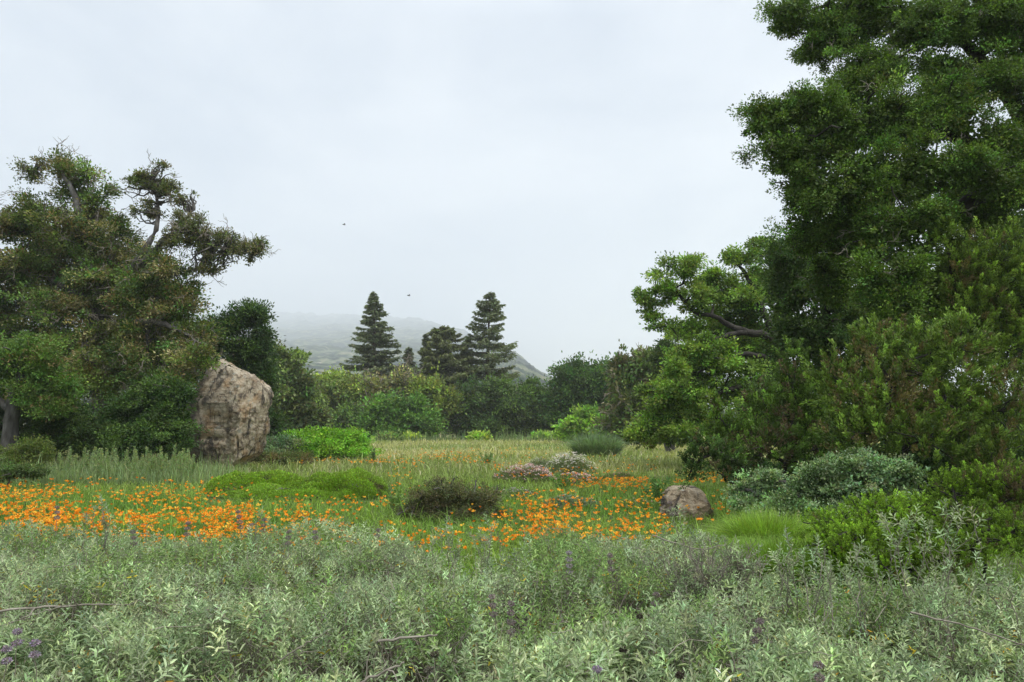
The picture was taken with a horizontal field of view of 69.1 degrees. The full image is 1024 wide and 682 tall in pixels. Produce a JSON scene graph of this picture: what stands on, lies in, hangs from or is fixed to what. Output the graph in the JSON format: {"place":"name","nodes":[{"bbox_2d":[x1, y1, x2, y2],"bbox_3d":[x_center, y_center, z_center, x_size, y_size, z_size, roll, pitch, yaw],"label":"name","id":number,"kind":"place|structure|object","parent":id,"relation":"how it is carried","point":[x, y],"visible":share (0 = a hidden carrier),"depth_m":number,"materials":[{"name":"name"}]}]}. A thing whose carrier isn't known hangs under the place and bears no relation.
{"place":"outdoors","nodes":[
{"label":"outdoors","id":0,"kind":"place"},
{"bbox_2d":[0,447,736,549],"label":"poppy field","id":1,"kind":"structure","parent":0,"point":[64,517],"depth_m":11.66,"materials":[{"name":"orange plant"}]},
{"bbox_2d":[13,310,735,429],"bbox_3d":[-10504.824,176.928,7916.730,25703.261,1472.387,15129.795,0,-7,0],"label":"hills","id":2,"kind":"structure","parent":0,"point":[325,340],"depth_m":2811.72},
{"bbox_2d":[20,436,890,476],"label":"meadow grass","id":3,"kind":"structure","parent":0,"point":[407,449],"depth_m":32.62,"materials":[{"name":"plant"}]},
{"bbox_2d":[376,426,559,442],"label":"tall grass","id":4,"kind":"structure","parent":0,"point":[496,437],"depth_m":77.00,"materials":[{"name":"plant"}]},
{"bbox_2d":[0,432,1023,681],"bbox_3d":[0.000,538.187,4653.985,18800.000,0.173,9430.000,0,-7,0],"label":"ground","id":5,"kind":"structure","parent":0,"point":[1020,570],"depth_m":7.91,"materials":[{"name":"plant"}]},
{"bbox_2d":[0,434,58,467],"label":"shrub","id":6,"kind":"object","parent":5,"relation":"on","point":[31,450],"visible":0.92,"depth_m":21.15,"materials":[{"name":"green plant"}]},
{"bbox_2d":[0,455,64,490],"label":"shrub","id":7,"kind":"object","parent":5,"relation":"on","point":[21,471],"visible":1,"depth_m":18.12,"materials":[{"name":"green plant"}]},
{"bbox_2d":[0,329,100,450],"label":"young oak","id":8,"kind":"object","parent":5,"relation":"on","point":[34,360],"visible":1,"depth_m":23.21,"materials":[{"name":"green plant"}]},
{"bbox_2d":[15,392,117,465],"bbox_3d":[-14.599,3.014,24.140,3.464,2.784,2.728,-6,-9,41],"label":"evergreen shrub","id":9,"kind":"object","parent":5,"relation":"on","point":[59,432],"visible":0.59,"depth_m":23.74,"materials":[{"name":"green plant"}]},
{"bbox_2d":[0,376,196,458],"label":"evergreen shrub","id":10,"kind":"object","parent":5,"relation":"on","point":[23,419],"visible":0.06,"depth_m":33.20,"materials":[{"name":"green plant"}]},
{"bbox_2d":[96,451,103,482],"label":"spiky plant","id":11,"kind":"object","parent":5,"relation":"on","point":[100,465],"visible":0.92,"depth_m":20.32,"materials":[{"name":"green plant"}]},
{"bbox_2d":[0,444,257,487],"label":"pale grass","id":12,"kind":"structure","parent":5,"relation":"on","point":[202,472],"depth_m":20.18,"materials":[{"name":"plant"}]},
{"bbox_2d":[60,354,211,463],"bbox_3d":[-12.601,2.469,24.921,5.225,4.225,3.689,-3,-7,22],"label":"evergreen shrub","id":13,"kind":"object","parent":5,"relation":"on","point":[155,418],"visible":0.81,"depth_m":24.62,"materials":[{"name":"green plant"}]},
{"bbox_2d":[0,136,278,415],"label":"old oak","id":14,"kind":"object","parent":5,"relation":"on","point":[142,295],"visible":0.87,"depth_m":29.89,"materials":[{"name":"green plant"}]},
{"bbox_2d":[158,452,165,479],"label":"spiky plant","id":15,"kind":"object","parent":5,"relation":"on","point":[160,464],"visible":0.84,"depth_m":20.47,"materials":[{"name":"green plant"}]},
{"bbox_2d":[175,450,183,478],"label":"spiky plant","id":16,"kind":"object","parent":5,"relation":"on","point":[180,465],"visible":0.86,"depth_m":20.45,"materials":[{"name":"green plant"}]},
{"bbox_2d":[186,358,273,466],"bbox_3d":[-10.924,2.913,28.445,3.231,4.532,2.356,0,-7,0],"label":"boulder","id":17,"kind":"object","parent":5,"relation":"on","point":[233,404],"visible":0.75,"depth_m":27.55,"materials":[{"name":"stone"}]},
{"bbox_2d":[192,296,296,438],"bbox_3d":[-13.939,1.914,38.219,5.472,8.447,4.181,4,-8,-31],"label":"oak tree","id":18,"kind":"object","parent":5,"relation":"on","point":[253,350],"visible":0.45,"depth_m":37.84,"materials":[{"name":"green plant"}]},
{"bbox_2d":[204,469,306,495],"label":"mounding shrub","id":19,"kind":"object","parent":5,"relation":"on","point":[279,476],"visible":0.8,"depth_m":17.58,"materials":[{"name":"green plant"}]},
{"bbox_2d":[253,446,316,465],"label":"shrub","id":20,"kind":"object","parent":5,"relation":"on","point":[307,456],"visible":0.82,"depth_m":29.12,"materials":[{"name":"green plant"}]},
{"bbox_2d":[264,431,315,453],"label":"grey green bush","id":21,"kind":"object","parent":5,"relation":"on","point":[276,444],"visible":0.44,"depth_m":32.32,"materials":[{"name":"green plant"}]},
{"bbox_2d":[260,339,333,434],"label":"oak tree","id":22,"kind":"object","parent":5,"relation":"on","point":[301,405],"visible":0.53,"depth_m":61.26,"materials":[{"name":"green plant"}]},
{"bbox_2d":[210,481,388,501],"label":"mounding shrub","id":23,"kind":"object","parent":5,"relation":"on","point":[264,488],"visible":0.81,"depth_m":16.06,"materials":[{"name":"green plant"}]},
{"bbox_2d":[277,423,385,460],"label":"bright bush","id":24,"kind":"object","parent":5,"relation":"on","point":[332,443],"visible":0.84,"depth_m":32.82,"materials":[{"name":"green plant"}]},
{"bbox_2d":[281,466,390,498],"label":"mounding shrub","id":25,"kind":"object","parent":5,"relation":"on","point":[359,477],"visible":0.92,"depth_m":16.65,"materials":[{"name":"green plant"}]},
{"bbox_2d":[313,364,378,413],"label":"broadleaf tree","id":26,"kind":"object","parent":5,"relation":"on","point":[338,386],"visible":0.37,"depth_m":86.36,"materials":[{"name":"green plant"}]},
{"bbox_2d":[325,393,370,438],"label":"oak tree","id":27,"kind":"object","parent":5,"relation":"on","point":[340,416],"visible":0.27,"depth_m":82.76,"materials":[{"name":"green plant"}]},
{"bbox_2d":[339,291,407,379],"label":"tall conifer","id":28,"kind":"object","parent":5,"relation":"on","point":[376,337],"visible":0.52,"depth_m":97.68,"materials":[{"name":"green plant"}]},
{"bbox_2d":[371,429,401,440],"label":"bush","id":29,"kind":"object","parent":5,"relation":"on","point":[384,434],"visible":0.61,"depth_m":77.75,"materials":[{"name":"green plant"}]},
{"bbox_2d":[352,352,422,409],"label":"tree","id":30,"kind":"object","parent":5,"relation":"on","point":[400,378],"visible":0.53,"depth_m":85.95,"materials":[{"name":"green plant"}]},
{"bbox_2d":[346,387,451,438],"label":"oak tree","id":31,"kind":"object","parent":5,"relation":"on","point":[386,411],"visible":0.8,"depth_m":80.47,"materials":[{"name":"green plant"}]},
{"bbox_2d":[385,487,412,512],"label":"leafy weed","id":32,"kind":"object","parent":5,"relation":"on","point":[397,499],"visible":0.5,"depth_m":13.18,"materials":[{"name":"green plant"}]},
{"bbox_2d":[401,346,417,376],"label":"conifer","id":33,"kind":"object","parent":5,"relation":"on","point":[407,351],"visible":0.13,"depth_m":101.15,"materials":[{"name":"green plant"}]},
{"bbox_2d":[402,430,424,440],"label":"bush","id":34,"kind":"object","parent":5,"relation":"on","point":[410,434],"visible":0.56,"depth_m":77.89,"materials":[{"name":"green plant"}]},
{"bbox_2d":[419,333,431,374],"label":"conifer","id":35,"kind":"object","parent":5,"relation":"on","point":[426,338],"visible":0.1,"depth_m":100.24,"materials":[{"name":"green plant"}]},
{"bbox_2d":[399,361,468,424],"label":"broadleaf tree","id":36,"kind":"object","parent":5,"relation":"on","point":[445,399],"visible":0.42,"depth_m":84.84,"materials":[{"name":"green plant"}]},
{"bbox_2d":[406,325,480,436],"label":"tall conifer","id":37,"kind":"object","parent":5,"relation":"on","point":[442,338],"visible":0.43,"depth_m":95.96,"materials":[{"name":"green plant"}]},
{"bbox_2d":[385,474,514,523],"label":"olive shrub","id":38,"kind":"object","parent":5,"relation":"on","point":[443,497],"visible":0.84,"depth_m":12.42,"materials":[{"name":"green plant"}]},
{"bbox_2d":[457,335,475,383],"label":"conifer","id":39,"kind":"object","parent":5,"relation":"on","point":[470,362],"visible":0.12,"depth_m":99.13,"materials":[{"name":"green plant"}]},
{"bbox_2d":[465,429,492,441],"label":"bush","id":40,"kind":"object","parent":5,"relation":"on","point":[474,435],"visible":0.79,"depth_m":77.91,"materials":[{"name":"green plant"}]},
{"bbox_2d":[444,292,519,419],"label":"tall conifer","id":41,"kind":"object","parent":5,"relation":"on","point":[493,312],"visible":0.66,"depth_m":97.81,"materials":[{"name":"green plant"}]},
{"bbox_2d":[437,371,538,438],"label":"oak tree","id":42,"kind":"object","parent":5,"relation":"on","point":[498,405],"visible":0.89,"depth_m":86.20,"materials":[{"name":"green plant"}]},
{"bbox_2d":[0,514,1023,681],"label":"sage","id":43,"kind":"object","parent":5,"relation":"on","point":[833,669],"depth_m":4.56,"materials":[{"name":"plant"}]},
{"bbox_2d":[0,644,13,681],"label":"sage flower spike","id":44,"kind":"object","parent":43,"relation":"attached to","point":[5,648],"visible":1,"depth_m":3.26,"materials":[{"name":"purple plant"}]},
{"bbox_2d":[11,627,23,675],"bbox_3d":[-2.305,1.484,3.454,0.055,0.300,0.053,5,-8,-37],"label":"sage flower spike","id":45,"kind":"object","parent":43,"relation":"attached to","point":[18,641],"visible":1,"depth_m":3.46,"materials":[{"name":"purple plant"}]},
{"bbox_2d":[28,639,41,681],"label":"sage flower spike","id":46,"kind":"object","parent":43,"relation":"attached to","point":[34,653],"visible":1,"depth_m":3.35,"materials":[{"name":"purple plant"}]},
{"bbox_2d":[8,594,68,622],"bbox_3d":[-2.577,1.465,4.079,0.329,0.153,0.052,0,-7,0],"label":"dry stick","id":47,"kind":"object","parent":43,"relation":"on","point":[41,612],"visible":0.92,"depth_m":4.06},
{"bbox_2d":[0,597,113,613],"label":"dry stick","id":48,"kind":"object","parent":43,"relation":"on","point":[28,608],"visible":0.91,"depth_m":4.15,"materials":[{"name":"wood"}]},
{"bbox_2d":[66,493,115,568],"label":"sage shoot","id":49,"kind":"object","parent":43,"relation":"on","point":[104,524],"visible":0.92,"depth_m":6.94,"materials":[{"name":"green plant"}]},
{"bbox_2d":[247,505,284,572],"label":"sage shoot","id":50,"kind":"object","parent":43,"relation":"on","point":[255,533],"visible":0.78,"depth_m":6.69,"materials":[{"name":"green plant"}]},
{"bbox_2d":[280,628,332,660],"bbox_3d":[-0.904,1.342,3.276,0.226,0.126,0.044,2,-7,-13],"label":"dry stick","id":51,"kind":"object","parent":43,"relation":"on","point":[301,647],"visible":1,"depth_m":3.27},
{"bbox_2d":[334,525,382,583],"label":"sage shoot","id":52,"kind":"object","parent":43,"relation":"on","point":[357,553],"visible":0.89,"depth_m":6.16,"materials":[{"name":"green plant"}]},
{"bbox_2d":[361,654,403,681],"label":"dry stick","id":53,"kind":"object","parent":43,"relation":"on","point":[378,675],"visible":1,"depth_m":2.92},
{"bbox_2d":[378,634,437,648],"bbox_3d":[-0.499,1.449,3.589,0.286,0.082,0.082,0,-7,0],"label":"dry stick","id":54,"kind":"object","parent":43,"relation":"on","point":[402,637],"visible":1,"depth_m":3.56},
{"bbox_2d":[423,665,434,681],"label":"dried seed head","id":55,"kind":"object","parent":43,"relation":"on","point":[429,669],"visible":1,"depth_m":2.97},
{"bbox_2d":[427,515,471,583],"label":"sage shoot","id":56,"kind":"object","parent":43,"relation":"on","point":[457,558],"visible":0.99,"depth_m":6.34,"materials":[{"name":"green plant"}]},
{"bbox_2d":[468,507,509,580],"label":"sage shoot","id":57,"kind":"object","parent":43,"relation":"on","point":[488,542],"visible":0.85,"depth_m":6.43,"materials":[{"name":"green plant"}]},
{"bbox_2d":[488,593,497,637],"bbox_3d":[-0.111,1.628,4.343,0.063,0.298,0.060,3,-7,-27],"label":"sage flower spike","id":58,"kind":"object","parent":43,"relation":"attached to","point":[492,607],"visible":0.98,"depth_m":4.34,"materials":[{"name":"purple plant"}]},
{"bbox_2d":[506,600,515,650],"bbox_3d":[-0.005,1.598,4.140,0.061,0.299,0.063,0,-7,0],"label":"sage flower spike","id":59,"kind":"object","parent":43,"relation":"attached to","point":[512,604],"visible":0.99,"depth_m":4.14,"materials":[{"name":"purple plant"}]},
{"bbox_2d":[565,550,573,587],"bbox_3d":[0.436,1.739,5.654,0.072,0.304,0.087,0,-7,0],"label":"sage flower spike","id":60,"kind":"object","parent":43,"relation":"attached to","point":[568,559],"visible":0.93,"depth_m":5.65,"materials":[{"name":"purple plant"}]},
{"bbox_2d":[606,553,614,587],"bbox_3d":[0.724,1.701,5.448,0.071,0.303,0.063,6,-9,-40],"label":"sage flower spike","id":61,"kind":"object","parent":43,"relation":"attached to","point":[610,555],"visible":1,"depth_m":5.45,"materials":[{"name":"purple plant"}]},
{"bbox_2d":[658,504,698,576],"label":"sage shoot","id":62,"kind":"object","parent":43,"relation":"on","point":[677,534],"visible":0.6,"depth_m":6.47,"materials":[{"name":"green plant"}]},
{"bbox_2d":[641,528,774,618],"bbox_3d":[1.535,1.771,5.719,1.114,0.699,0.607,0,-7,0],"label":"dry sage shrub","id":63,"kind":"object","parent":43,"relation":"on","point":[741,561],"visible":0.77,"depth_m":5.68,"materials":[{"name":"green plant"}]},
{"bbox_2d":[748,617,763,675],"bbox_3d":[1.264,1.583,3.850,0.090,0.300,0.066,0,-7,0],"label":"sage flower spike","id":64,"kind":"object","parent":43,"relation":"attached to","point":[760,622],"visible":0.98,"depth_m":3.85,"materials":[{"name":"purple plant"}]},
{"bbox_2d":[767,526,805,616],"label":"sage shoot","id":65,"kind":"object","parent":43,"relation":"on","point":[790,567],"visible":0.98,"depth_m":5.18,"materials":[{"name":"green plant"}]},
{"bbox_2d":[797,534,840,636],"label":"sage shoot","id":66,"kind":"object","parent":43,"relation":"on","point":[830,589],"visible":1,"depth_m":4.87,"materials":[{"name":"green plant"}]},
{"bbox_2d":[812,660,825,681],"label":"sage flower spike","id":67,"kind":"object","parent":43,"relation":"on","point":[818,665],"visible":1,"depth_m":3.06,"materials":[{"name":"purple plant"}]},
{"bbox_2d":[836,534,901,635],"bbox_3d":[2.297,1.557,4.826,0.399,0.617,0.324,3,-7,-25],"label":"sage shoot","id":68,"kind":"object","parent":43,"relation":"on","point":[862,586],"visible":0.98,"depth_m":4.76,"materials":[{"name":"green plant"}]},
{"bbox_2d":[875,498,987,647],"bbox_3d":[2.698,1.504,4.860,0.920,0.930,0.443,2,-7,-15],"label":"sage shrub","id":69,"kind":"object","parent":43,"relation":"on","point":[904,572],"visible":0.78,"depth_m":4.85,"materials":[{"name":"green plant"}]},
{"bbox_2d":[918,567,962,661],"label":"sage shoot","id":70,"kind":"object","parent":43,"relation":"on","point":[939,607],"visible":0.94,"depth_m":4.31,"materials":[{"name":"green plant"}]},
{"bbox_2d":[910,610,1023,644],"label":"dry stick","id":71,"kind":"object","parent":43,"relation":"on","point":[943,620],"visible":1,"depth_m":3.85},
{"bbox_2d":[979,554,1018,638],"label":"sage shoot","id":72,"kind":"object","parent":43,"relation":"on","point":[1000,582],"visible":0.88,"depth_m":4.49,"materials":[{"name":"green plant"}]},
{"bbox_2d":[0,458,1023,644],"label":"poppy","id":73,"kind":"object","parent":5,"relation":"on","point":[269,506],"visible":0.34,"depth_m":13.08,"materials":[{"name":"green plant"}]},
{"bbox_2d":[494,487,541,500],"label":"flowering shrub","id":74,"kind":"object","parent":5,"relation":"on","point":[521,490],"visible":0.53,"depth_m":16.08,"materials":[{"name":"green plant"}]},
{"bbox_2d":[491,463,553,482],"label":"flowering shrub","id":75,"kind":"object","parent":5,"relation":"on","point":[524,475],"visible":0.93,"depth_m":21.28,"materials":[{"name":"pink plant"}]},
{"bbox_2d":[515,374,554,437],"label":"oak tree","id":76,"kind":"object","parent":5,"relation":"on","point":[532,387],"visible":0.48,"depth_m":88.62,"materials":[{"name":"green plant"}]},
{"bbox_2d":[526,456,554,470],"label":"flowering shrub","id":77,"kind":"object","parent":5,"relation":"on","point":[539,461],"visible":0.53,"depth_m":26.00,"materials":[{"name":"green plant"}]},
{"bbox_2d":[527,428,560,440],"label":"bush","id":78,"kind":"object","parent":5,"relation":"on","point":[539,432],"visible":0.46,"depth_m":77.76,"materials":[{"name":"green plant"}]},
{"bbox_2d":[548,472,573,488],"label":"leafy weed","id":79,"kind":"object","parent":5,"relation":"on","point":[558,476],"visible":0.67,"depth_m":18.61,"materials":[{"name":"green plant"}]},
{"bbox_2d":[540,494,602,508],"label":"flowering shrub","id":80,"kind":"object","parent":5,"relation":"on","point":[571,501],"visible":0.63,"depth_m":14.30,"materials":[{"name":"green plant"}]},
{"bbox_2d":[546,451,597,473],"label":"flowering shrub","id":81,"kind":"object","parent":5,"relation":"on","point":[559,464],"visible":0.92,"depth_m":23.98,"materials":[{"name":"grey plant"}]},
{"bbox_2d":[532,350,612,430],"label":"oak tree","id":82,"kind":"object","parent":5,"relation":"on","point":[575,382],"visible":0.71,"depth_m":84.51,"materials":[{"name":"green plant"}]},
{"bbox_2d":[554,471,598,483],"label":"flowering shrub","id":83,"kind":"object","parent":5,"relation":"on","point":[577,476],"visible":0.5,"depth_m":20.48,"materials":[{"name":"plant"}]},
{"bbox_2d":[550,401,607,441],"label":"round bush","id":84,"kind":"object","parent":5,"relation":"on","point":[578,422],"visible":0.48,"depth_m":68.77,"materials":[{"name":"green plant"}]},
{"bbox_2d":[557,430,638,457],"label":"shrub","id":85,"kind":"object","parent":5,"relation":"on","point":[599,444],"visible":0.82,"depth_m":36.94,"materials":[{"name":"green plant"}]},
{"bbox_2d":[602,472,636,480],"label":"flowering shrub","id":86,"kind":"object","parent":5,"relation":"on","point":[621,474],"visible":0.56,"depth_m":22.03,"materials":[{"name":"green plant"}]},
{"bbox_2d":[608,497,660,511],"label":"flowering shrub","id":87,"kind":"object","parent":5,"relation":"on","point":[633,500],"visible":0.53,"depth_m":14.04,"materials":[{"name":"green plant"}]},
{"bbox_2d":[586,339,688,445],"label":"oak tree","id":88,"kind":"object","parent":5,"relation":"on","point":[626,373],"visible":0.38,"depth_m":59.11,"materials":[{"name":"green plant"}]},
{"bbox_2d":[643,476,670,501],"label":"leafy weed","id":89,"kind":"object","parent":5,"relation":"on","point":[656,487],"visible":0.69,"depth_m":15.18,"materials":[{"name":"green plant"}]},
{"bbox_2d":[641,334,718,452],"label":"oak tree","id":90,"kind":"object","parent":5,"relation":"on","point":[655,353],"visible":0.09,"depth_m":43.80,"materials":[{"name":"green plant"}]},
{"bbox_2d":[658,485,713,520],"bbox_3d":[2.997,2.919,12.706,1.025,0.876,0.790,0,-7,0],"label":"boulder","id":91,"kind":"object","parent":5,"relation":"on","point":[692,497],"visible":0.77,"depth_m":12.49,"materials":[{"name":"brown stone"}]},
{"bbox_2d":[614,234,809,458],"bbox_3d":[8.329,0.337,28.945,10.156,9.404,5.912,4,-7,-28],"label":"light oak","id":92,"kind":"object","parent":5,"relation":"on","point":[721,345],"visible":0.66,"depth_m":27.84,"materials":[{"name":"green plant"}]},
{"bbox_2d":[675,427,752,490],"bbox_3d":[3.280,1.960,11.796,1.511,1.202,0.605,0,-7,0],"label":"juniper","id":93,"kind":"object","parent":5,"relation":"on","point":[714,450],"visible":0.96,"depth_m":11.72,"materials":[{"name":"green plant"}]},
{"bbox_2d":[688,533,769,564],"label":"grass tussock","id":94,"kind":"object","parent":5,"relation":"on","point":[730,539],"depth_m":8.19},
{"bbox_2d":[684,504,837,544],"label":"grass tussock","id":95,"kind":"object","parent":5,"relation":"on","point":[753,526],"depth_m":8.85,"materials":[{"name":"plant"}]},
{"bbox_2d":[691,334,860,488],"bbox_3d":[4.559,1.504,12.936,3.100,3.310,1.651,0,-7,0],"label":"juniper","id":96,"kind":"object","parent":5,"relation":"on","point":[804,416],"visible":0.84,"depth_m":12.93,"materials":[{"name":"green plant"}]},
{"bbox_2d":[716,495,836,538],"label":"grass tussock","id":97,"kind":"object","parent":5,"relation":"on","point":[760,506],"depth_m":10.19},
{"bbox_2d":[706,532,867,592],"bbox_3d":[2.678,2.171,7.377,1.935,0.581,1.754,0,-7,0],"label":"grass tussock","id":98,"kind":"object","parent":5,"relation":"on","point":[771,545],"depth_m":7.17,"materials":[{"name":"plant"}]},
{"bbox_2d":[720,445,931,530],"bbox_3d":[4.302,2.125,10.315,2.888,1.346,1.839,-3,-7,22],"label":"grey green bush","id":99,"kind":"object","parent":5,"relation":"on","point":[835,478],"visible":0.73,"depth_m":10.27,"materials":[{"name":"green plant"}]},
{"bbox_2d":[693,411,1023,498],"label":"evergreen shrub","id":100,"kind":"object","parent":5,"relation":"on","point":[929,462],"visible":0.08,"depth_m":14.98,"materials":[{"name":"green plant"}]},
{"bbox_2d":[723,207,1023,453],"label":"oak","id":101,"kind":"object","parent":5,"relation":"on","point":[818,330],"visible":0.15,"depth_m":20.92,"materials":[{"name":"green plant"}]},
{"bbox_2d":[725,0,1023,358],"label":"oak","id":102,"kind":"object","parent":5,"relation":"on","point":[864,222],"visible":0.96,"depth_m":14.77,"materials":[{"name":"green plant"}]},
{"bbox_2d":[788,488,978,583],"bbox_3d":[3.773,1.970,7.239,2.204,1.057,1.289,2,-7,-15],"label":"feathery shrub","id":103,"kind":"object","parent":5,"relation":"on","point":[840,546],"visible":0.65,"depth_m":7.11,"materials":[{"name":"green plant"}]},
{"bbox_2d":[798,303,1023,527],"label":"juniper","id":104,"kind":"object","parent":5,"relation":"on","point":[989,404],"visible":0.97,"depth_m":11.35,"materials":[{"name":"green plant"}]},
{"bbox_2d":[907,454,1023,586],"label":"feathery shrub","id":105,"kind":"object","parent":5,"relation":"on","point":[998,484],"visible":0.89,"depth_m":7.01,"materials":[{"name":"green plant"}]},
{"bbox_2d":[922,208,1023,514],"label":"juniper","id":106,"kind":"object","parent":5,"relation":"on","point":[1000,294],"visible":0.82,"depth_m":13.54,"materials":[{"name":"green plant"}]},
{"bbox_2d":[0,0,1023,408],"label":"sky","id":107,"kind":"structure","parent":0,"point":[538,155],"materials":[{"name":"white"}]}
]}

